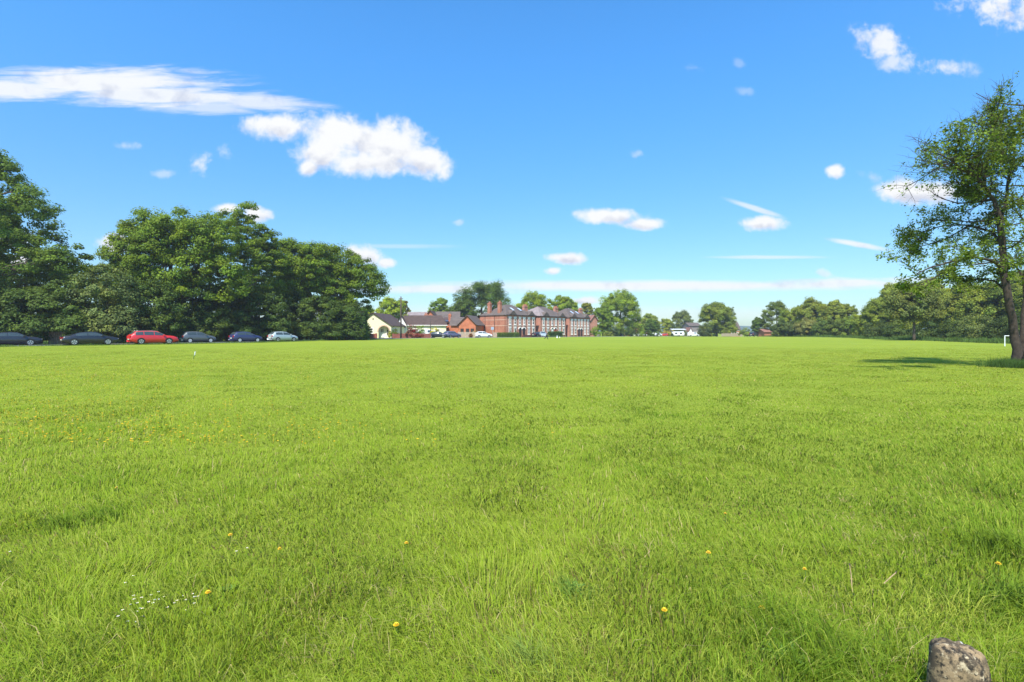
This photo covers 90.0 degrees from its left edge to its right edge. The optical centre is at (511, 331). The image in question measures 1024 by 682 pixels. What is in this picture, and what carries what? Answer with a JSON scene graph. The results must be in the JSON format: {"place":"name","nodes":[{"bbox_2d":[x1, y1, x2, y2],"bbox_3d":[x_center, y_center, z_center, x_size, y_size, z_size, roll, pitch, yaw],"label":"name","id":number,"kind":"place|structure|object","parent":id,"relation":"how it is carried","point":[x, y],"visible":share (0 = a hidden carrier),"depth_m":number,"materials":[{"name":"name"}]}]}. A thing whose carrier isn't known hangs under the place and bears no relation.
{"place":"outdoors","nodes":[
{"label":"outdoors","id":0,"kind":"place"},
{"bbox_2d":[6,338,372,345],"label":"road","id":1,"kind":"structure","parent":0,"point":[191,342],"depth_m":66.84,"materials":[{"name":"asphalt"}]},
{"bbox_2d":[0,332,42,344],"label":"parked car","id":2,"kind":"object","parent":1,"relation":"on","point":[12,338],"visible":0.98,"depth_m":52.78,"materials":[{"name":"grey paint"}]},
{"bbox_2d":[178,331,215,342],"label":"parked car","id":3,"kind":"object","parent":1,"relation":"on","point":[188,336],"visible":0.98,"depth_m":65.59,"materials":[{"name":"grey paint"}]},
{"bbox_2d":[228,331,261,341],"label":"parked car","id":4,"kind":"object","parent":1,"relation":"on","point":[240,336],"visible":0.98,"depth_m":70.04,"materials":[{"name":"blue paint"}]},
{"bbox_2d":[267,331,297,340],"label":"parked car","id":5,"kind":"object","parent":1,"relation":"on","point":[277,336],"visible":0.97,"depth_m":73.95,"materials":[{"name":"silver metal"}]},
{"bbox_2d":[428,332,448,337],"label":"parked car","id":6,"kind":"object","parent":1,"relation":"on","point":[438,334],"visible":0.75,"depth_m":114.13,"materials":[{"name":"silver paint"}]},
{"bbox_2d":[444,331,460,337],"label":"parked car","id":7,"kind":"object","parent":1,"relation":"on","point":[453,334],"visible":0.75,"depth_m":116.93,"materials":[{"name":"blue paint"}]},
{"bbox_2d":[475,331,491,336],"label":"parked car","id":8,"kind":"object","parent":1,"relation":"on","point":[481,334],"visible":0.92,"depth_m":120.21,"materials":[{"name":"white paint"}]},
{"bbox_2d":[0,332,1023,681],"bbox_3d":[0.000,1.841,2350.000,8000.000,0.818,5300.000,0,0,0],"label":"ground","id":9,"kind":"structure","parent":0,"point":[714,344],"depth_m":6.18,"materials":[{"name":"green plant"}]},
{"bbox_2d":[0,263,23,326],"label":"overgrown shrub","id":10,"kind":"object","parent":9,"relation":"on","point":[2,290],"visible":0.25,"depth_m":57.32,"materials":[{"name":"green plant"}]},
{"bbox_2d":[0,287,58,344],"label":"overgrown shrub","id":11,"kind":"object","parent":9,"relation":"on","point":[11,316],"visible":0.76,"depth_m":55.65,"materials":[{"name":"green plant"}]},
{"bbox_2d":[0,261,79,311],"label":"broadleaf tree","id":12,"kind":"object","parent":9,"relation":"on","point":[37,284],"visible":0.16,"depth_m":78.60,"materials":[{"name":"green plant"}]},
{"bbox_2d":[0,149,95,286],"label":"broadleaf tree","id":13,"kind":"object","parent":9,"relation":"on","point":[14,236],"visible":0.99,"depth_m":61.85,"materials":[{"name":"green plant"}]},
{"bbox_2d":[14,283,93,344],"bbox_3d":[-52.485,-1.896,59.085,9.190,7.328,7.454,0,0,0],"label":"overgrown shrub","id":14,"kind":"object","parent":9,"relation":"on","point":[66,322],"visible":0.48,"depth_m":57.33,"materials":[{"name":"green plant"}]},
{"bbox_2d":[0,507,110,541],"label":"grass tuft","id":15,"kind":"object","parent":9,"relation":"on","point":[63,523],"visible":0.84,"depth_m":3.89,"materials":[{"name":"plant"}]},
{"bbox_2d":[48,331,65,344],"bbox_3d":[-50.896,0.869,57.318,1.631,1.880,0.140,0,0,-19],"label":"wooden fence","id":16,"kind":"object","parent":9,"relation":"on","point":[53,340],"visible":0.56,"depth_m":57.17,"materials":[{"name":"brown wood"}]},
{"bbox_2d":[60,331,118,344],"bbox_3d":[-45.313,0.725,54.993,2.160,1.440,4.770,0,0,42],"label":"parked car","id":17,"kind":"object","parent":9,"relation":"on","point":[82,338],"visible":1,"depth_m":54.19,"materials":[{"name":"black paint"}]},
{"bbox_2d":[41,503,161,530],"bbox_3d":[-3.248,1.453,4.150,1.106,0.120,0.674,0,0,-28],"label":"grass tuft","id":18,"kind":"object","parent":9,"relation":"on","point":[102,511],"visible":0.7,"depth_m":4.09,"materials":[{"name":"plant"}]},
{"bbox_2d":[63,260,151,343],"bbox_3d":[-48.079,-3.429,61.151,9.435,10.326,7.271,0,0,0],"label":"overgrown shrub","id":19,"kind":"object","parent":9,"relation":"on","point":[117,320],"visible":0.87,"depth_m":59.41,"materials":[{"name":"green plant"}]},
{"bbox_2d":[61,264,155,333],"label":"broadleaf tree","id":20,"kind":"object","parent":9,"relation":"on","point":[97,301],"visible":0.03,"depth_m":81.48,"materials":[{"name":"green plant"}]},
{"bbox_2d":[110,278,187,341],"bbox_3d":[-45.883,-2.519,64.948,9.196,8.488,7.067,0,0,0],"label":"overgrown shrub","id":21,"kind":"object","parent":9,"relation":"on","point":[168,322],"visible":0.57,"depth_m":63.96,"materials":[{"name":"green plant"}]},
{"bbox_2d":[126,330,177,343],"bbox_3d":[-41.731,0.668,59.492,2.170,1.577,4.720,0,0,40],"label":"parked car","id":22,"kind":"object","parent":9,"relation":"on","point":[142,336],"visible":0.98,"depth_m":58.52,"materials":[{"name":"red paint"}]},
{"bbox_2d":[92,204,255,307],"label":"broadleaf tree","id":23,"kind":"object","parent":9,"relation":"on","point":[151,239],"visible":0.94,"depth_m":69.49,"materials":[{"name":"green plant"}]},
{"bbox_2d":[0,338,378,346],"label":"verge grass","id":24,"kind":"structure","parent":9,"relation":"on","point":[87,344],"depth_m":59.12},
{"bbox_2d":[159,285,233,341],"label":"overgrown shrub","id":25,"kind":"object","parent":9,"relation":"on","point":[208,323],"visible":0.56,"depth_m":71.31,"materials":[{"name":"green plant"}]},
{"bbox_2d":[153,265,270,312],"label":"broadleaf tree","id":26,"kind":"object","parent":9,"relation":"on","point":[199,305],"visible":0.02,"depth_m":89.97,"materials":[{"name":"green plant"}]},
{"bbox_2d":[198,289,263,341],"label":"overgrown shrub","id":27,"kind":"object","parent":9,"relation":"on","point":[236,327],"visible":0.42,"depth_m":75.48,"materials":[{"name":"green plant"}]},
{"bbox_2d":[207,201,288,316],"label":"broadleaf tree","id":28,"kind":"object","parent":9,"relation":"on","point":[253,249],"visible":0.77,"depth_m":79.21,"materials":[{"name":"green plant"}]},
{"bbox_2d":[230,289,294,340],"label":"overgrown shrub","id":29,"kind":"object","parent":9,"relation":"on","point":[268,323],"visible":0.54,"depth_m":77.45,"materials":[{"name":"green plant"}]},
{"bbox_2d":[247,271,320,318],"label":"broadleaf tree","id":30,"kind":"object","parent":9,"relation":"on","point":[276,294],"visible":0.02,"depth_m":97.51,"materials":[{"name":"green plant"}]},
{"bbox_2d":[0,363,575,447],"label":"buttercups","id":31,"kind":"object","parent":9,"relation":"on","point":[164,417],"visible":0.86,"depth_m":7.99,"materials":[{"name":"yellow plant"}]},
{"bbox_2d":[261,291,316,339],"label":"overgrown shrub","id":32,"kind":"object","parent":9,"relation":"on","point":[293,307],"visible":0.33,"depth_m":83.49,"materials":[{"name":"green plant"}]},
{"bbox_2d":[254,237,343,311],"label":"broadleaf tree","id":33,"kind":"object","parent":9,"relation":"on","point":[297,256],"visible":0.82,"depth_m":86.06,"materials":[{"name":"green plant"}]},
{"bbox_2d":[292,293,346,339],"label":"overgrown shrub","id":34,"kind":"object","parent":9,"relation":"on","point":[322,326],"visible":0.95,"depth_m":83.35,"materials":[{"name":"green plant"}]},
{"bbox_2d":[17,336,656,345],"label":"kerb","id":35,"kind":"structure","parent":9,"relation":"on","point":[397,338],"depth_m":117.76,"materials":[{"name":"concrete"}]},
{"bbox_2d":[323,301,368,339],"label":"overgrown shrub","id":36,"kind":"object","parent":9,"relation":"on","point":[349,326],"visible":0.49,"depth_m":85.78,"materials":[{"name":"green plant"}]},
{"bbox_2d":[301,242,391,318],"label":"broadleaf tree","id":37,"kind":"object","parent":9,"relation":"on","point":[349,285],"visible":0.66,"depth_m":89.88,"materials":[{"name":"green plant"}]},
{"bbox_2d":[332,310,368,339],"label":"clipped hedge","id":38,"kind":"object","parent":9,"relation":"on","point":[363,320],"visible":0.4,"depth_m":86.65,"materials":[{"name":"green plant"}]},
{"bbox_2d":[367,312,405,337],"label":"cream bungalow","id":39,"kind":"object","parent":9,"relation":"on","point":[381,325],"visible":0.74,"depth_m":114.68,"materials":[{"name":"white paint"}]},
{"bbox_2d":[374,296,406,319],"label":"broadleaf tree","id":40,"kind":"object","parent":9,"relation":"on","point":[387,305],"visible":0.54,"depth_m":163.24,"materials":[{"name":"green plant"}]},
{"bbox_2d":[399,296,402,337],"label":"utility pole","id":41,"kind":"object","parent":9,"relation":"on","point":[400,298],"visible":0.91,"depth_m":107.91,"materials":[{"name":"brown wood"}]},
{"bbox_2d":[402,333,430,337],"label":"garden wall","id":42,"kind":"structure","parent":9,"relation":"on","point":[410,336],"depth_m":111.30,"materials":[{"name":"brick"}]},
{"bbox_2d":[398,312,447,333],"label":"brown roofed bungalow","id":43,"kind":"object","parent":9,"relation":"on","point":[439,323],"visible":0.44,"depth_m":126.29,"materials":[{"name":"tile"}]},
{"bbox_2d":[427,297,449,311],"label":"broadleaf tree","id":44,"kind":"object","parent":9,"relation":"on","point":[435,306],"visible":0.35,"depth_m":189.38,"materials":[{"name":"green plant"}]},
{"bbox_2d":[444,314,451,330],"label":"brick house","id":45,"kind":"structure","parent":9,"relation":"on","point":[447,319],"depth_m":133.83,"materials":[{"name":"red brick"}]},
{"bbox_2d":[436,311,460,317],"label":"brick house","id":46,"kind":"structure","parent":9,"relation":"on","point":[454,314],"depth_m":153.10,"materials":[{"name":"grey tile"}]},
{"bbox_2d":[447,299,477,316],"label":"broadleaf tree","id":47,"kind":"object","parent":9,"relation":"on","point":[460,305],"visible":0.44,"depth_m":170.34,"materials":[{"name":"green plant"}]},
{"bbox_2d":[449,315,484,333],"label":"brick house","id":48,"kind":"structure","parent":9,"relation":"on","point":[468,323],"depth_m":129.01,"materials":[{"name":"red brick"}]},
{"bbox_2d":[458,332,475,337],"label":"wooden fence","id":49,"kind":"object","parent":9,"relation":"on","point":[464,334],"visible":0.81,"depth_m":121.00,"materials":[{"name":"beige wood"}]},
{"bbox_2d":[448,278,513,315],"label":"broadleaf tree","id":50,"kind":"object","parent":9,"relation":"on","point":[484,296],"visible":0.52,"depth_m":175.05,"materials":[{"name":"green plant"}]},
{"bbox_2d":[477,301,535,336],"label":"brick house pair","id":51,"kind":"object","parent":9,"relation":"on","point":[507,318],"visible":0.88,"depth_m":137.19,"materials":[{"name":"red brick"}]},
{"bbox_2d":[497,332,519,336],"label":"clipped hedge","id":52,"kind":"object","parent":9,"relation":"on","point":[507,334],"visible":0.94,"depth_m":124.97,"materials":[{"name":"green plant"}]},
{"bbox_2d":[427,619,620,681],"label":"grass tuft","id":53,"kind":"object","parent":9,"relation":"on","point":[524,654],"visible":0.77,"depth_m":2.28,"materials":[{"name":"plant"}]},
{"bbox_2d":[514,289,554,309],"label":"broadleaf tree","id":54,"kind":"object","parent":9,"relation":"on","point":[534,298],"visible":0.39,"depth_m":188.01,"materials":[{"name":"green plant"}]},
{"bbox_2d":[528,306,565,336],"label":"brick house pair","id":55,"kind":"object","parent":9,"relation":"on","point":[547,319],"visible":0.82,"depth_m":148.49,"materials":[{"name":"red brick"}]},
{"bbox_2d":[547,331,562,336],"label":"clipped hedge","id":56,"kind":"object","parent":9,"relation":"on","point":[555,333],"visible":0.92,"depth_m":137.31,"materials":[{"name":"green plant"}]},
{"bbox_2d":[550,294,577,311],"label":"broadleaf tree","id":57,"kind":"object","parent":9,"relation":"on","point":[562,302],"visible":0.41,"depth_m":194.36,"materials":[{"name":"green plant"}]},
{"bbox_2d":[526,573,604,615],"bbox_3d":[0.317,1.440,2.917,0.622,0.151,0.407,0,0,0],"label":"grass tuft","id":58,"kind":"object","parent":9,"relation":"on","point":[572,588],"visible":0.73,"depth_m":2.88,"materials":[{"name":"plant"}]},
{"bbox_2d":[558,308,589,336],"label":"brick house pair","id":59,"kind":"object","parent":9,"relation":"on","point":[578,324],"visible":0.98,"depth_m":158.56,"materials":[{"name":"red brick"}]},
{"bbox_2d":[581,302,594,314],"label":"broadleaf tree","id":60,"kind":"object","parent":9,"relation":"on","point":[587,308],"visible":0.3,"depth_m":203.58,"materials":[{"name":"green plant"}]},
{"bbox_2d":[589,315,598,335],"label":"brick house","id":61,"kind":"structure","parent":9,"relation":"on","point":[593,320],"depth_m":171.91,"materials":[{"name":"red brick"}]},
{"bbox_2d":[590,326,602,335],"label":"bush","id":62,"kind":"object","parent":9,"relation":"on","point":[595,332],"visible":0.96,"depth_m":165.18,"materials":[{"name":"green plant"}]},
{"bbox_2d":[593,305,613,335],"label":"broadleaf tree","id":63,"kind":"object","parent":9,"relation":"on","point":[603,315],"visible":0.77,"depth_m":186.75,"materials":[{"name":"green plant"}]},
{"bbox_2d":[598,288,643,335],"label":"broadleaf tree","id":64,"kind":"object","parent":9,"relation":"on","point":[620,301],"visible":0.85,"depth_m":197.47,"materials":[{"name":"green plant"}]},
{"bbox_2d":[622,324,639,335],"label":"bush","id":65,"kind":"object","parent":9,"relation":"on","point":[628,331],"visible":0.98,"depth_m":194.85,"materials":[{"name":"green plant"}]},
{"bbox_2d":[640,313,661,332],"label":"broadleaf tree","id":66,"kind":"object","parent":9,"relation":"on","point":[647,316],"visible":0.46,"depth_m":233.30,"materials":[{"name":"green plant"}]},
{"bbox_2d":[644,319,660,335],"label":"broadleaf tree","id":67,"kind":"object","parent":9,"relation":"on","point":[651,327],"visible":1,"depth_m":220.83,"materials":[{"name":"green plant"}]},
{"bbox_2d":[661,318,673,333],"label":"broadleaf tree","id":68,"kind":"object","parent":9,"relation":"on","point":[666,324],"visible":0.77,"depth_m":248.78,"materials":[{"name":"green plant"}]},
{"bbox_2d":[671,310,693,335],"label":"broadleaf tree","id":69,"kind":"object","parent":9,"relation":"on","point":[679,317],"visible":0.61,"depth_m":268.42,"materials":[{"name":"green plant"}]},
{"bbox_2d":[682,323,700,335],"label":"brick house","id":70,"kind":"structure","parent":9,"relation":"on","point":[694,326],"depth_m":236.22,"materials":[{"name":"grey stone"}]},
{"bbox_2d":[697,324,711,336],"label":"bush","id":71,"kind":"object","parent":9,"relation":"on","point":[703,332],"visible":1,"depth_m":187.21,"materials":[{"name":"green plant"}]},
{"bbox_2d":[697,301,736,336],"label":"broadleaf tree","id":72,"kind":"object","parent":9,"relation":"on","point":[718,315],"visible":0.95,"depth_m":189.67,"materials":[{"name":"green plant"}]},
{"bbox_2d":[750,317,765,332],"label":"broadleaf tree","id":73,"kind":"object","parent":9,"relation":"on","point":[757,322],"visible":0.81,"depth_m":174.00,"materials":[{"name":"green plant"}]},
{"bbox_2d":[757,329,771,336],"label":"brick house","id":74,"kind":"structure","parent":9,"relation":"on","point":[765,332],"depth_m":170.82,"materials":[{"name":"brick"}]},
{"bbox_2d":[761,300,791,328],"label":"broadleaf tree","id":75,"kind":"object","parent":9,"relation":"on","point":[779,306],"visible":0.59,"depth_m":171.67,"materials":[{"name":"green plant"}]},
{"bbox_2d":[769,319,800,336],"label":"bushy tree","id":76,"kind":"object","parent":9,"relation":"on","point":[782,328],"visible":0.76,"depth_m":148.40,"materials":[{"name":"green plant"}]},
{"bbox_2d":[761,637,810,663],"bbox_3d":[1.241,1.462,2.324,0.202,0.069,0.226,0,0,26],"label":"broad leaved plant","id":77,"kind":"object","parent":9,"relation":"on","point":[769,644],"visible":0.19,"depth_m":2.34,"materials":[{"name":"green plant"}]},
{"bbox_2d":[778,305,803,321],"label":"broadleaf tree","id":78,"kind":"object","parent":9,"relation":"on","point":[788,315],"visible":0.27,"depth_m":164.04,"materials":[{"name":"green plant"}]},
{"bbox_2d":[792,317,817,336],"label":"bushy tree","id":79,"kind":"object","parent":9,"relation":"on","point":[806,324],"visible":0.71,"depth_m":144.69,"materials":[{"name":"green plant"}]},
{"bbox_2d":[794,296,823,320],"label":"broadleaf tree","id":80,"kind":"object","parent":9,"relation":"on","point":[807,309],"visible":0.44,"depth_m":156.56,"materials":[{"name":"green plant"}]},
{"bbox_2d":[809,317,845,335],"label":"bushy tree","id":81,"kind":"object","parent":9,"relation":"on","point":[824,327],"visible":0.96,"depth_m":141.05,"materials":[{"name":"green plant"}]},
{"bbox_2d":[816,299,848,333],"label":"broadleaf tree","id":82,"kind":"object","parent":9,"relation":"on","point":[835,309],"visible":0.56,"depth_m":150.26,"materials":[{"name":"green plant"}]},
{"bbox_2d":[835,316,856,335],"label":"bushy tree","id":83,"kind":"object","parent":9,"relation":"on","point":[848,326],"visible":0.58,"depth_m":140.94,"materials":[{"name":"green plant"}]},
{"bbox_2d":[840,303,859,318],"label":"broadleaf tree","id":84,"kind":"object","parent":9,"relation":"on","point":[852,312],"visible":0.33,"depth_m":148.79,"materials":[{"name":"green plant"}]},
{"bbox_2d":[850,314,874,335],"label":"broadleaf tree","id":85,"kind":"object","parent":9,"relation":"on","point":[856,323],"visible":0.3,"depth_m":121.48,"materials":[{"name":"green plant"}]},
{"bbox_2d":[861,319,892,337],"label":"shrub","id":86,"kind":"object","parent":9,"relation":"on","point":[876,330],"visible":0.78,"depth_m":103.13,"materials":[{"name":"green plant"}]},
{"bbox_2d":[859,297,904,336],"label":"broadleaf tree","id":87,"kind":"object","parent":9,"relation":"on","point":[872,310],"visible":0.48,"depth_m":116.70,"materials":[{"name":"green plant"}]},
{"bbox_2d":[876,282,912,331],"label":"broadleaf tree","id":88,"kind":"object","parent":9,"relation":"on","point":[886,289],"visible":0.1,"depth_m":125.65,"materials":[{"name":"green plant"}]},
{"bbox_2d":[881,323,917,337],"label":"shrub","id":89,"kind":"object","parent":9,"relation":"on","point":[898,332],"visible":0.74,"depth_m":96.88,"materials":[{"name":"green plant"}]},
{"bbox_2d":[882,280,946,340],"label":"broadleaf tree","id":90,"kind":"object","parent":9,"relation":"on","point":[902,306],"visible":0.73,"depth_m":82.76,"materials":[{"name":"green plant"}]},
{"bbox_2d":[905,276,951,334],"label":"broadleaf tree","id":91,"kind":"object","parent":9,"relation":"on","point":[941,288],"visible":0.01,"depth_m":110.51,"materials":[{"name":"green plant"}]},
{"bbox_2d":[911,321,947,337],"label":"shrub","id":92,"kind":"object","parent":9,"relation":"on","point":[931,332],"visible":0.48,"depth_m":90.89,"materials":[{"name":"green plant"}]},
{"bbox_2d":[875,70,1023,361],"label":"alder tree","id":93,"kind":"object","parent":9,"relation":"on","point":[977,171],"visible":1,"depth_m":20.87,"materials":[{"name":"green plant"}]},
{"bbox_2d":[931,283,979,337],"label":"broadleaf tree","id":94,"kind":"object","parent":9,"relation":"on","point":[952,298],"visible":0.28,"depth_m":98.44,"materials":[{"name":"green plant"}]},
{"bbox_2d":[934,318,976,338],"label":"shrub","id":95,"kind":"object","parent":9,"relation":"on","point":[950,330],"visible":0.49,"depth_m":83.47,"materials":[{"name":"green plant"}]},
{"bbox_2d":[926,637,990,681],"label":"rock","id":96,"kind":"object","parent":9,"relation":"on","point":[949,660],"visible":1,"depth_m":1.92,"materials":[{"name":"stone"}]},
{"bbox_2d":[899,519,1023,580],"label":"grass tuft","id":97,"kind":"object","parent":9,"relation":"on","point":[995,541],"visible":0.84,"depth_m":3.44,"materials":[{"name":"plant"}]},
{"bbox_2d":[912,560,1023,647],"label":"grass tuft","id":98,"kind":"object","parent":9,"relation":"on","point":[1013,594],"visible":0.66,"depth_m":2.72,"materials":[{"name":"plant"}]},
{"bbox_2d":[955,313,999,338],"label":"shrub","id":99,"kind":"object","parent":9,"relation":"on","point":[967,327],"visible":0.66,"depth_m":75.80,"materials":[{"name":"green plant"}]},
{"bbox_2d":[952,281,1006,332],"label":"broadleaf tree","id":100,"kind":"object","parent":9,"relation":"on","point":[972,302],"visible":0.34,"depth_m":90.87,"materials":[{"name":"green plant"}]},
{"bbox_2d":[973,355,1023,368],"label":"long grass","id":101,"kind":"structure","parent":9,"relation":"on","point":[1005,363],"depth_m":20.81,"materials":[{"name":"plant"}]},
{"bbox_2d":[982,314,1019,338],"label":"shrub","id":102,"kind":"object","parent":9,"relation":"on","point":[991,332],"visible":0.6,"depth_m":71.96,"materials":[{"name":"green plant"}]},
{"bbox_2d":[981,269,1023,324],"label":"broadleaf tree","id":103,"kind":"object","parent":9,"relation":"on","point":[997,293],"visible":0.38,"depth_m":88.03,"materials":[{"name":"green plant"}]},
{"bbox_2d":[1013,287,1022,320],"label":"broadleaf tree","id":104,"kind":"object","parent":9,"relation":"on","point":[1018,300],"visible":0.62,"depth_m":81.20,"materials":[{"name":"green plant"}]},
{"bbox_2d":[0,0,1023,325],"label":"sky","id":105,"kind":"structure","parent":0,"point":[678,155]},
{"bbox_2d":[756,334,1010,343],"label":"long grass","id":106,"kind":"structure","parent":0,"point":[999,340],"depth_m":82.96,"materials":[{"name":"plant"}]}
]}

